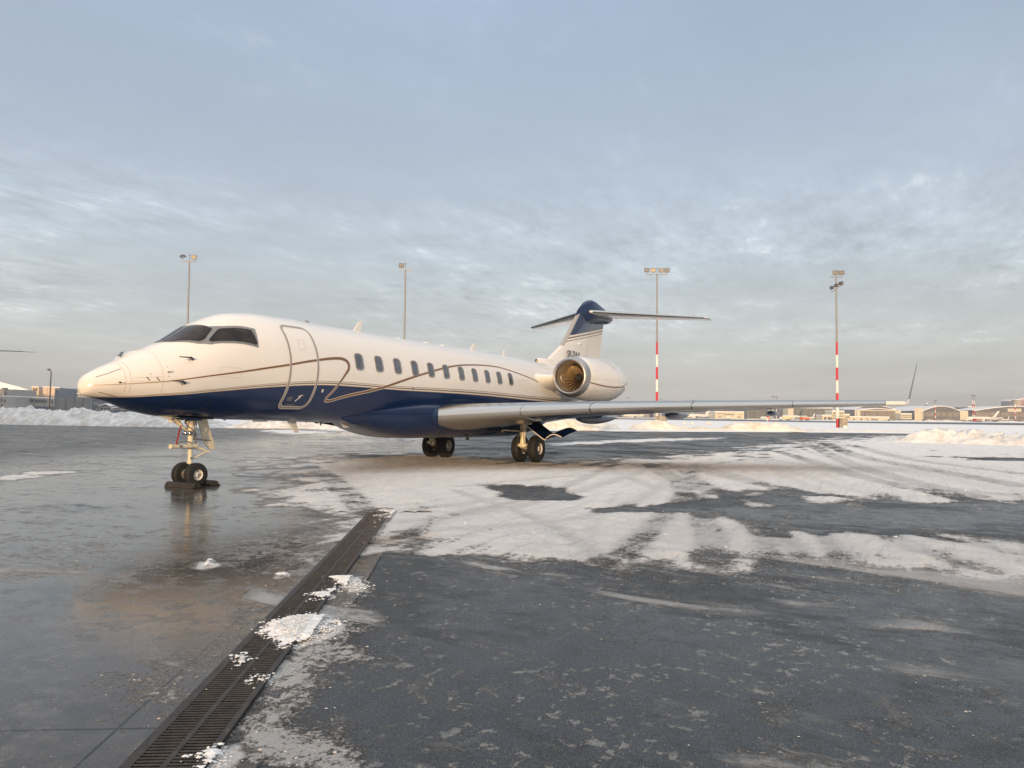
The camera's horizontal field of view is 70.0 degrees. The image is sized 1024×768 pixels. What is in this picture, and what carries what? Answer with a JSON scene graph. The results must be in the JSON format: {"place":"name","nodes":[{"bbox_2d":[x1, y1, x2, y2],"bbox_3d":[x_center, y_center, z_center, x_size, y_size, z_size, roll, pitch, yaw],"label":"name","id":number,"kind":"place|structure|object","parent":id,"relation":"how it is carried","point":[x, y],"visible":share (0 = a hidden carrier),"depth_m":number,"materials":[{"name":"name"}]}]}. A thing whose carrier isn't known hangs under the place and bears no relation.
{"place":"outdoors","nodes":[
{"label":"outdoors","id":0,"kind":"place"},
{"bbox_2d":[0,405,232,427],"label":"snow bank","id":1,"kind":"structure","parent":0,"point":[32,415],"depth_m":84.49,"materials":[{"name":"white snow"}]},
{"bbox_2d":[0,424,1023,767],"bbox_3d":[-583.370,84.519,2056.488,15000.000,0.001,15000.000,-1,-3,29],"label":"apron","id":2,"kind":"object","parent":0,"point":[138,612],"visible":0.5,"depth_m":5.64,"materials":[{"name":"grey asphalt"}]},
{"bbox_2d":[0,389,4,395],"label":"office building","id":3,"kind":"structure","parent":2,"relation":"on","point":[2,391],"depth_m":340.45,"materials":[{"name":"beige concrete"}]},
{"bbox_2d":[0,382,26,389],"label":"domed hangar","id":4,"kind":"structure","parent":2,"relation":"on","point":[5,385],"depth_m":519.94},
{"bbox_2d":[0,396,29,407],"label":"office building","id":5,"kind":"structure","parent":2,"relation":"on","point":[13,401],"depth_m":331.37,"materials":[{"name":"grey"}]},
{"bbox_2d":[0,350,32,395],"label":"business jet","id":6,"kind":"object","parent":2,"relation":"on","point":[13,351],"visible":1,"depth_m":62.20,"materials":[{"name":"beige metal"}]},
{"bbox_2d":[2,388,36,396],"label":"stair tower","id":7,"kind":"structure","parent":2,"relation":"on","point":[15,392],"depth_m":345.06,"materials":[{"name":"stone"}]},
{"bbox_2d":[30,397,54,410],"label":"long wing","id":8,"kind":"structure","parent":2,"relation":"on","point":[39,402],"depth_m":342.18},
{"bbox_2d":[31,386,42,396],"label":"roof block","id":9,"kind":"structure","parent":8,"relation":"on","point":[39,389],"depth_m":368.58,"materials":[{"name":"beige concrete"}]},
{"bbox_2d":[43,387,77,397],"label":"roof block","id":10,"kind":"structure","parent":8,"relation":"on","point":[46,390],"depth_m":360.48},
{"bbox_2d":[47,368,51,408],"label":"lamp post","id":11,"kind":"object","parent":2,"relation":"on","point":[48,369],"visible":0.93,"depth_m":150.19,"materials":[{"name":"grey metal"}]},
{"bbox_2d":[54,387,76,409],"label":"stair tower","id":12,"kind":"structure","parent":2,"relation":"on","point":[63,392],"depth_m":345.55,"materials":[{"name":"stone"}]},
{"bbox_2d":[58,397,91,410],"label":"panel wall","id":13,"kind":"structure","parent":2,"relation":"on","point":[66,404],"depth_m":320.21,"materials":[{"name":"metal"}]},
{"bbox_2d":[77,393,116,409],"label":"office building","id":14,"kind":"structure","parent":2,"relation":"on","point":[95,403],"depth_m":370.29,"materials":[{"name":"stone"}]},
{"bbox_2d":[98,403,114,409],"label":"house","id":15,"kind":"structure","parent":2,"relation":"on","point":[106,406],"depth_m":360.12,"materials":[{"name":"grey"}]},
{"bbox_2d":[93,410,131,412],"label":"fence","id":16,"kind":"object","parent":2,"relation":"on","point":[113,411],"depth_m":310.07,"materials":[{"name":"grey metal"}]},
{"bbox_2d":[112,407,128,410],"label":"house","id":17,"kind":"structure","parent":2,"relation":"on","point":[117,408],"depth_m":360.10,"materials":[{"name":"grey"}]},
{"bbox_2d":[164,481,201,488],"bbox_3d":[-7.227,2.224,16.133,0.942,0.115,0.254,-1,-3,24],"label":"wheel chock","id":18,"kind":"object","parent":2,"relation":"on","point":[189,485],"visible":1,"depth_m":16.04,"materials":[{"name":"rubber"}]},
{"bbox_2d":[180,254,196,323],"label":"floodlight mast","id":19,"kind":"object","parent":2,"relation":"on","point":[194,257],"visible":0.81,"depth_m":129.02,"materials":[{"name":"metal"}]},
{"bbox_2d":[202,480,220,485],"bbox_3d":[-6.995,2.253,16.751,0.812,0.115,0.254,-1,-3,32],"label":"wheel chock","id":20,"kind":"object","parent":2,"relation":"on","point":[211,483],"visible":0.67,"depth_m":16.57,"materials":[{"name":"rubber"}]},
{"bbox_2d":[118,512,389,767],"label":"drainage channel","id":21,"kind":"object","parent":2,"relation":"on","point":[213,706],"visible":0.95,"depth_m":4.39,"materials":[{"name":"black metal"}]},
{"bbox_2d":[288,511,394,608],"bbox_3d":[-1.973,2.015,9.239,0.476,0.009,6.220,1,-2,-4],"label":"brown slush","id":22,"kind":"object","parent":21,"relation":"on","point":[387,518],"visible":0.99,"depth_m":10.38,"materials":[{"name":"snow"}]},
{"bbox_2d":[225,420,340,428],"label":"snow bank","id":23,"kind":"structure","parent":2,"relation":"on","point":[278,424],"depth_m":79.53,"materials":[{"name":"white snow"}]},
{"bbox_2d":[180,509,395,767],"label":"snow crumbs","id":24,"kind":"object","parent":2,"relation":"on","point":[289,629],"visible":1,"depth_m":5.53,"materials":[{"name":"white snow"}]},
{"bbox_2d":[399,263,412,338],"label":"floodlight mast","id":25,"kind":"object","parent":2,"relation":"on","point":[401,265],"visible":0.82,"depth_m":128.85,"materials":[{"name":"metal"}]},
{"bbox_2d":[77,300,916,485],"bbox_3d":[0.097,-0.818,29.477,24.008,7.512,25.283,1,-3,-14],"label":"business jet","id":26,"kind":"object","parent":2,"relation":"on","point":[438,399],"visible":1,"depth_m":20.68,"materials":[{"name":"paint"}]},
{"bbox_2d":[183,418,201,419],"bbox_3d":[-7.121,0.782,16.287,0.020,0.060,0.500,-1,-3,29],"label":"bay door","id":27,"kind":"structure","parent":26,"relation":"in","point":[183,418],"depth_m":16.29,"materials":[{"name":"blue paint"}]},
{"bbox_2d":[278,324,318,408],"bbox_3d":[-5.284,-0.420,18.029,0.546,2.081,0.940,-1,-3,29],"label":"entrance door","id":28,"kind":"structure","parent":26,"relation":"in","point":[303,378],"depth_m":17.96,"materials":[{"name":"paint"}]},
{"bbox_2d":[354,353,363,369],"bbox_3d":[-4.114,-0.599,19.648,0.133,0.455,0.315,-1,-3,29],"label":"cabin window","id":29,"kind":"structure","parent":26,"relation":"in","point":[359,362],"depth_m":19.64,"materials":[{"name":"grey glass"}]},
{"bbox_2d":[374,356,383,371],"bbox_3d":[-3.712,-0.557,20.365,0.134,0.455,0.315,-1,-3,29],"label":"cabin window","id":30,"kind":"structure","parent":26,"relation":"in","point":[378,360],"depth_m":20.37,"materials":[{"name":"grey glass"}]},
{"bbox_2d":[393,358,401,373],"bbox_3d":[-3.311,-0.515,21.082,0.134,0.455,0.315,-1,-3,29],"label":"cabin window","id":31,"kind":"structure","parent":26,"relation":"in","point":[397,364],"depth_m":21.08,"materials":[{"name":"grey glass"}]},
{"bbox_2d":[410,360,418,375],"bbox_3d":[-2.908,-0.473,21.799,0.134,0.455,0.315,-1,-3,29],"label":"cabin window","id":32,"kind":"structure","parent":26,"relation":"in","point":[414,366],"depth_m":21.80,"materials":[{"name":"grey glass"}]},
{"bbox_2d":[427,363,434,376],"bbox_3d":[-2.506,-0.431,22.516,0.133,0.455,0.315,-1,-3,29],"label":"cabin window","id":33,"kind":"structure","parent":26,"relation":"in","point":[430,366],"depth_m":22.52,"materials":[{"name":"grey glass"}]},
{"bbox_2d":[442,365,449,378],"bbox_3d":[-2.103,-0.389,23.232,0.132,0.455,0.315,-1,-3,29],"label":"cabin window","id":34,"kind":"structure","parent":26,"relation":"in","point":[446,373],"depth_m":23.23,"materials":[{"name":"grey glass"}]},
{"bbox_2d":[458,367,464,379],"bbox_3d":[-1.672,-0.345,24.001,0.131,0.454,0.315,-1,-3,29],"label":"cabin window","id":35,"kind":"structure","parent":26,"relation":"in","point":[460,370],"depth_m":24.00,"materials":[{"name":"grey glass"}]},
{"bbox_2d":[471,368,477,381],"bbox_3d":[-1.269,-0.303,24.718,0.130,0.454,0.315,-1,-3,29],"label":"cabin window","id":36,"kind":"structure","parent":26,"relation":"in","point":[474,373],"depth_m":24.71,"materials":[{"name":"grey glass"}]},
{"bbox_2d":[484,370,490,382],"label":"cabin window","id":37,"kind":"structure","parent":26,"relation":"in","point":[487,376],"depth_m":25.43,"materials":[{"name":"grey glass"}]},
{"bbox_2d":[496,371,501,383],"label":"cabin window","id":38,"kind":"structure","parent":26,"relation":"in","point":[499,378],"depth_m":26.14,"materials":[{"name":"grey glass"}]},
{"bbox_2d":[507,373,513,384],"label":"cabin window","id":39,"kind":"structure","parent":26,"relation":"in","point":[510,378],"depth_m":26.87,"materials":[{"name":"grey glass"}]},
{"bbox_2d":[17,461,997,765],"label":"slush crumbs","id":40,"kind":"object","parent":2,"relation":"on","point":[529,567],"visible":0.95,"depth_m":5.20,"materials":[{"name":"white snow"}]},
{"bbox_2d":[0,441,1023,577],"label":"snow cover","id":41,"kind":"object","parent":2,"relation":"on","point":[458,496],"visible":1,"depth_m":14.71,"materials":[{"name":"white snow"}]},
{"bbox_2d":[543,419,619,429],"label":"snow mound","id":42,"kind":"object","parent":2,"relation":"on","point":[567,423],"visible":0.39,"depth_m":86.99,"materials":[{"name":"white snow"}]},
{"bbox_2d":[213,417,1023,434],"bbox_3d":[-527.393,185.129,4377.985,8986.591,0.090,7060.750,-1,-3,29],"label":"snowfield","id":43,"kind":"structure","parent":2,"relation":"on","point":[623,424],"depth_m":155.19,"materials":[{"name":"white snow"}]},
{"bbox_2d":[623,414,643,417],"bbox_3d":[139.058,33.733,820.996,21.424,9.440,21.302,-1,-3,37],"label":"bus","id":44,"kind":"object","parent":2,"relation":"on","point":[632,415],"visible":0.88,"depth_m":818.56,"materials":[{"name":"beige"}]},
{"bbox_2d":[619,414,648,417],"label":"terminal building","id":45,"kind":"structure","parent":2,"relation":"on","point":[646,416],"depth_m":1500.11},
{"bbox_2d":[265,429,1023,452],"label":"snow cover","id":46,"kind":"object","parent":2,"relation":"on","point":[870,443],"visible":0.42,"depth_m":46.84,"materials":[{"name":"white snow"}]},
{"bbox_2d":[628,420,683,429],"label":"snow mound","id":47,"kind":"object","parent":2,"relation":"on","point":[656,425],"visible":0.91,"depth_m":87.86,"materials":[{"name":"white snow"}]},
{"bbox_2d":[644,268,669,415],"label":"floodlight mast","id":48,"kind":"object","parent":2,"relation":"on","point":[665,270],"visible":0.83,"depth_m":132.79,"materials":[{"name":"metal"}]},
{"bbox_2d":[655,416,666,420],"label":"footing block","id":49,"kind":"structure","parent":2,"relation":"on","point":[662,418],"depth_m":130.38,"materials":[{"name":"concrete"}]},
{"bbox_2d":[650,400,679,417],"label":"terminal building","id":50,"kind":"structure","parent":2,"relation":"on","point":[654,415],"depth_m":1500.38,"materials":[{"name":"beige concrete"}]},
{"bbox_2d":[662,411,708,418],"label":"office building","id":51,"kind":"structure","parent":2,"relation":"on","point":[702,412],"depth_m":1130.38,"materials":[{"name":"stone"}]},
{"bbox_2d":[688,411,712,418],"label":"airliner","id":52,"kind":"object","parent":2,"relation":"on","point":[694,416],"visible":0.77,"depth_m":828.93,"materials":[{"name":"beige metal"}]},
{"bbox_2d":[385,439,1019,547],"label":"snow clods","id":53,"kind":"object","parent":2,"relation":"on","point":[786,463],"visible":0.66,"depth_m":22.29,"materials":[{"name":"white snow"}]},
{"bbox_2d":[680,426,725,430],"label":"snow mound","id":54,"kind":"object","parent":2,"relation":"on","point":[702,428],"visible":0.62,"depth_m":88.47,"materials":[{"name":"white snow"}]},
{"bbox_2d":[709,411,743,418],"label":"office building","id":55,"kind":"structure","parent":2,"relation":"on","point":[731,414],"depth_m":1010.21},
{"bbox_2d":[736,409,764,418],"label":"hangar","id":56,"kind":"structure","parent":2,"relation":"on","point":[753,414],"depth_m":1050.35,"materials":[{"name":"grey metal"}]},
{"bbox_2d":[720,421,805,430],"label":"snow mound","id":57,"kind":"object","parent":2,"relation":"on","point":[753,426],"visible":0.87,"depth_m":88.71,"materials":[{"name":"white snow"}]},
{"bbox_2d":[745,418,785,419],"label":"snow ridge","id":58,"kind":"structure","parent":2,"relation":"on","point":[764,419],"depth_m":698.92,"materials":[{"name":"white snow"}]},
{"bbox_2d":[725,409,843,418],"bbox_3d":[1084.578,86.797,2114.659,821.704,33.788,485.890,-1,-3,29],"label":"distant wood","id":59,"kind":"object","parent":2,"relation":"on","point":[779,414],"visible":0.02,"depth_m":2100.90,"materials":[{"name":"brown"}]},
{"bbox_2d":[779,416,790,419],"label":"fuel truck","id":60,"kind":"object","parent":2,"relation":"on","point":[785,417],"visible":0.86,"depth_m":638.97,"materials":[{"name":"beige paint"}]},
{"bbox_2d":[783,408,793,414],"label":"tower block","id":61,"kind":"structure","parent":2,"relation":"on","point":[788,411],"depth_m":1020.66,"materials":[{"name":"beige concrete"}]},
{"bbox_2d":[783,410,806,419],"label":"airliner","id":62,"kind":"object","parent":2,"relation":"on","point":[794,416],"visible":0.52,"depth_m":899.89,"materials":[{"name":"beige metal"}]},
{"bbox_2d":[781,408,832,419],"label":"hangar","id":63,"kind":"structure","parent":2,"relation":"on","point":[809,412],"depth_m":1050.50,"materials":[{"name":"grey metal"}]},
{"bbox_2d":[816,415,831,419],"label":"annex building","id":64,"kind":"structure","parent":2,"relation":"on","point":[822,417],"depth_m":931.19,"materials":[{"name":"beige concrete"}]},
{"bbox_2d":[825,410,844,419],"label":"control building","id":65,"kind":"structure","parent":2,"relation":"on","point":[833,413],"depth_m":930.34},
{"bbox_2d":[829,270,844,427],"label":"floodlight mast","id":66,"kind":"object","parent":2,"relation":"on","point":[835,273],"visible":0.92,"depth_m":129.60,"materials":[{"name":"metal"}]},
{"bbox_2d":[839,418,847,427],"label":"footing block","id":67,"kind":"structure","parent":2,"relation":"on","point":[843,422],"depth_m":127.87,"materials":[{"name":"concrete"}]},
{"bbox_2d":[806,429,914,431],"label":"snow ridge","id":68,"kind":"structure","parent":2,"relation":"on","point":[861,430],"depth_m":91.48,"materials":[{"name":"white snow"}]},
{"bbox_2d":[839,406,893,410],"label":"hangar","id":69,"kind":"structure","parent":2,"relation":"on","point":[884,407],"depth_m":1169.75,"materials":[{"name":"grey metal"}]},
{"bbox_2d":[849,416,889,420],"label":"terminal building","id":70,"kind":"structure","parent":2,"relation":"on","point":[868,418],"depth_m":930.10,"materials":[{"name":"beige concrete"}]},
{"bbox_2d":[844,408,900,418],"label":"hangar","id":71,"kind":"structure","parent":2,"relation":"on","point":[881,412],"depth_m":1050.36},
{"bbox_2d":[893,413,911,418],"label":"office building","id":72,"kind":"structure","parent":2,"relation":"on","point":[902,415],"depth_m":1030.37,"materials":[{"name":"beige concrete"}]},
{"bbox_2d":[894,406,913,411],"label":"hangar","id":73,"kind":"structure","parent":2,"relation":"on","point":[900,408],"depth_m":1178.40,"materials":[{"name":"metal"}]},
{"bbox_2d":[901,406,967,420],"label":"hangar","id":74,"kind":"structure","parent":2,"relation":"on","point":[920,413],"depth_m":1049.77,"materials":[{"name":"grey metal"}]},
{"bbox_2d":[925,420,964,421],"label":"snow ridge","id":75,"kind":"structure","parent":2,"relation":"on","point":[944,420],"depth_m":739.29,"materials":[{"name":"white snow"}]},
{"bbox_2d":[881,427,1023,445],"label":"snow bank","id":76,"kind":"structure","parent":2,"relation":"on","point":[953,436],"depth_m":50.53,"materials":[{"name":"white snow"}]},
{"bbox_2d":[952,406,975,411],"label":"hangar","id":77,"kind":"structure","parent":2,"relation":"on","point":[961,407],"depth_m":1118.83,"materials":[{"name":"grey metal"}]},
{"bbox_2d":[966,411,1001,421],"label":"airliner","id":78,"kind":"object","parent":2,"relation":"on","point":[994,417],"visible":0.8,"depth_m":798.04,"materials":[{"name":"beige metal"}]},
{"bbox_2d":[958,406,1023,420],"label":"hangar","id":79,"kind":"structure","parent":2,"relation":"on","point":[1005,412],"depth_m":1050.31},
{"bbox_2d":[1000,400,1010,405],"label":"apartment block","id":80,"kind":"structure","parent":2,"relation":"on","point":[1005,402],"depth_m":1714.76,"materials":[{"name":"stone"}]},
{"bbox_2d":[1005,399,1020,405],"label":"apartment block","id":81,"kind":"structure","parent":2,"relation":"on","point":[1013,402],"depth_m":1691.87,"materials":[{"name":"beige concrete"}]},
{"bbox_2d":[1017,398,1023,405],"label":"apartment block","id":82,"kind":"structure","parent":2,"relation":"on","point":[1021,401],"depth_m":1696.93,"materials":[{"name":"brown"}]},
{"bbox_2d":[0,0,1023,416],"label":"sky","id":83,"kind":"structure","parent":0,"point":[528,162],"materials":[{"name":"blue"}]},
{"bbox_2d":[571,418,1023,424],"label":"taxiway","id":84,"kind":"structure","parent":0,"point":[835,421],"depth_m":379.80,"materials":[{"name":"grey asphalt"}]}
]}

